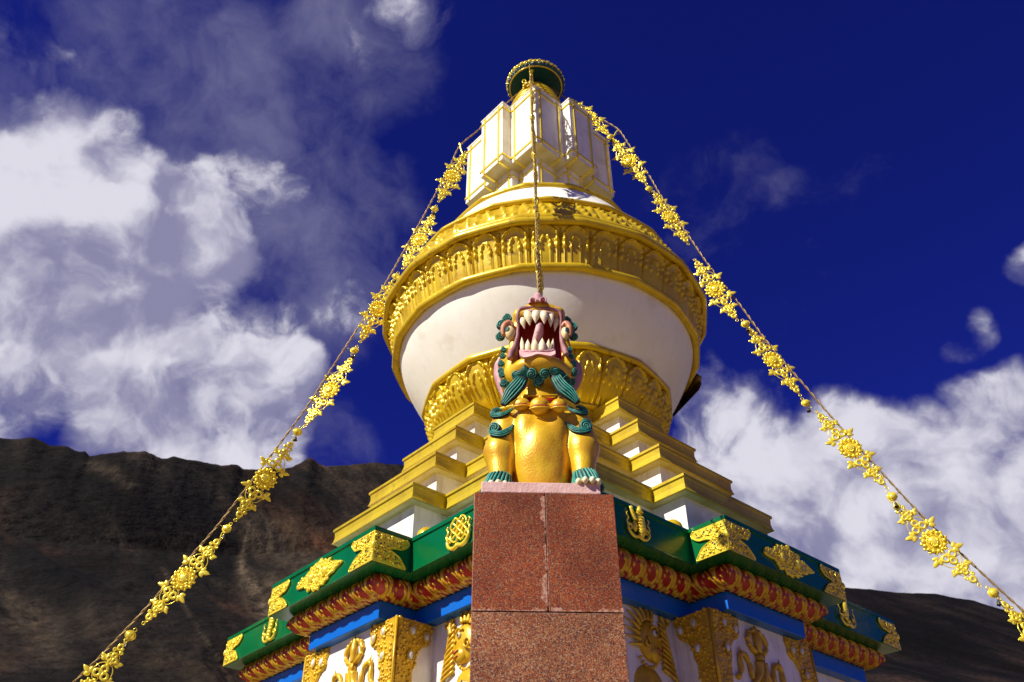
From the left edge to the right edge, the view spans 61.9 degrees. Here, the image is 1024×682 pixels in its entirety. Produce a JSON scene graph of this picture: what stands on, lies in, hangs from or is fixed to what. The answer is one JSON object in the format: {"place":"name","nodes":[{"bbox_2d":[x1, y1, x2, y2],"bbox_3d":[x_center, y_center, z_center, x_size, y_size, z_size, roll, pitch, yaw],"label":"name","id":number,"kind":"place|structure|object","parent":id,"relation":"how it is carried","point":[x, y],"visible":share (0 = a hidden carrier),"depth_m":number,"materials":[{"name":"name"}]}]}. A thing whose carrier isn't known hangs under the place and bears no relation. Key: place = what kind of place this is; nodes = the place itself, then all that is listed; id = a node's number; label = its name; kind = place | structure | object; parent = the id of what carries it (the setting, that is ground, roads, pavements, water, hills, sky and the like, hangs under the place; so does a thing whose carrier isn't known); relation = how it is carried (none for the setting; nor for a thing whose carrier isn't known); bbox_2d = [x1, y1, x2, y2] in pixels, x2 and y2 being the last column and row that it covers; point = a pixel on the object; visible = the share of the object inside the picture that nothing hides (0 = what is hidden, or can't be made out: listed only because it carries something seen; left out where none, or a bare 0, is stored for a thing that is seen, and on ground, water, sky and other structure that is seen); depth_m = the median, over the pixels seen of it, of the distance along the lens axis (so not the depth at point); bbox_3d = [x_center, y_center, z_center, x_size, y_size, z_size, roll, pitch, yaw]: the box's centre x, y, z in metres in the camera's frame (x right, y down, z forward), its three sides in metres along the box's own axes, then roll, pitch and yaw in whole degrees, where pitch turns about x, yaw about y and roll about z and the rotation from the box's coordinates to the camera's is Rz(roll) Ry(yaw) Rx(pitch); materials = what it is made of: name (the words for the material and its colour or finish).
{"place":"outdoors","nodes":[
{"label":"outdoors","id":0,"kind":"place"},
{"bbox_2d":[0,437,403,681],"bbox_3d":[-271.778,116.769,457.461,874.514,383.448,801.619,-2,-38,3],"label":"mountain","id":1,"kind":"structure","parent":0,"point":[94,549],"depth_m":455.10,"materials":[{"name":"brown stone"}]},
{"bbox_2d":[0,0,1023,612],"label":"sky","id":2,"kind":"structure","parent":0,"point":[203,203],"materials":[{"name":"blue"}]},
{"bbox_2d":[469,492,628,681],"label":"granite pedestal","id":3,"kind":"object","parent":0,"point":[546,603],"visible":1,"depth_m":4.72,"materials":[{"name":"brown stone"}]},
{"bbox_2d":[480,292,604,494],"bbox_3d":[0.176,0.420,5.915,0.770,1.776,0.789,1,-38,-2],"label":"lion statue","id":4,"kind":"object","parent":3,"relation":"on","point":[541,439],"visible":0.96,"depth_m":5.52,"materials":[{"name":"gold metal"}]},
{"bbox_2d":[223,59,900,681],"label":"stupa","id":5,"kind":"object","parent":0,"point":[719,583],"visible":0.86,"depth_m":10.25,"materials":[{"name":"white stone"}]},
{"bbox_2d":[73,89,521,681],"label":"garland","id":6,"kind":"object","parent":5,"relation":"hanging from","point":[185,577],"visible":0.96,"depth_m":12.68,"materials":[{"name":"gold metal"},{"name":"rope"}]},
{"bbox_2d":[529,65,543,295],"bbox_3d":[0.312,-2.637,11.938,0.101,11.314,5.296,-2,-38,2],"label":"garland","id":7,"kind":"object","parent":5,"relation":"hanging from","point":[539,274],"visible":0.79,"depth_m":10.85,"materials":[{"name":"gold metal"}]},
{"bbox_2d":[549,87,1023,641],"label":"garland","id":8,"kind":"object","parent":5,"relation":"hanging from","point":[933,541],"visible":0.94,"depth_m":12.67,"materials":[{"name":"gold metal"}]},
{"bbox_2d":[844,588,1023,681],"bbox_3d":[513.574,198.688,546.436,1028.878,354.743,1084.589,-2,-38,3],"label":"mountain","id":9,"kind":"structure","parent":0,"point":[943,638],"depth_m":755.66,"materials":[{"name":"brown stone"}]}
]}

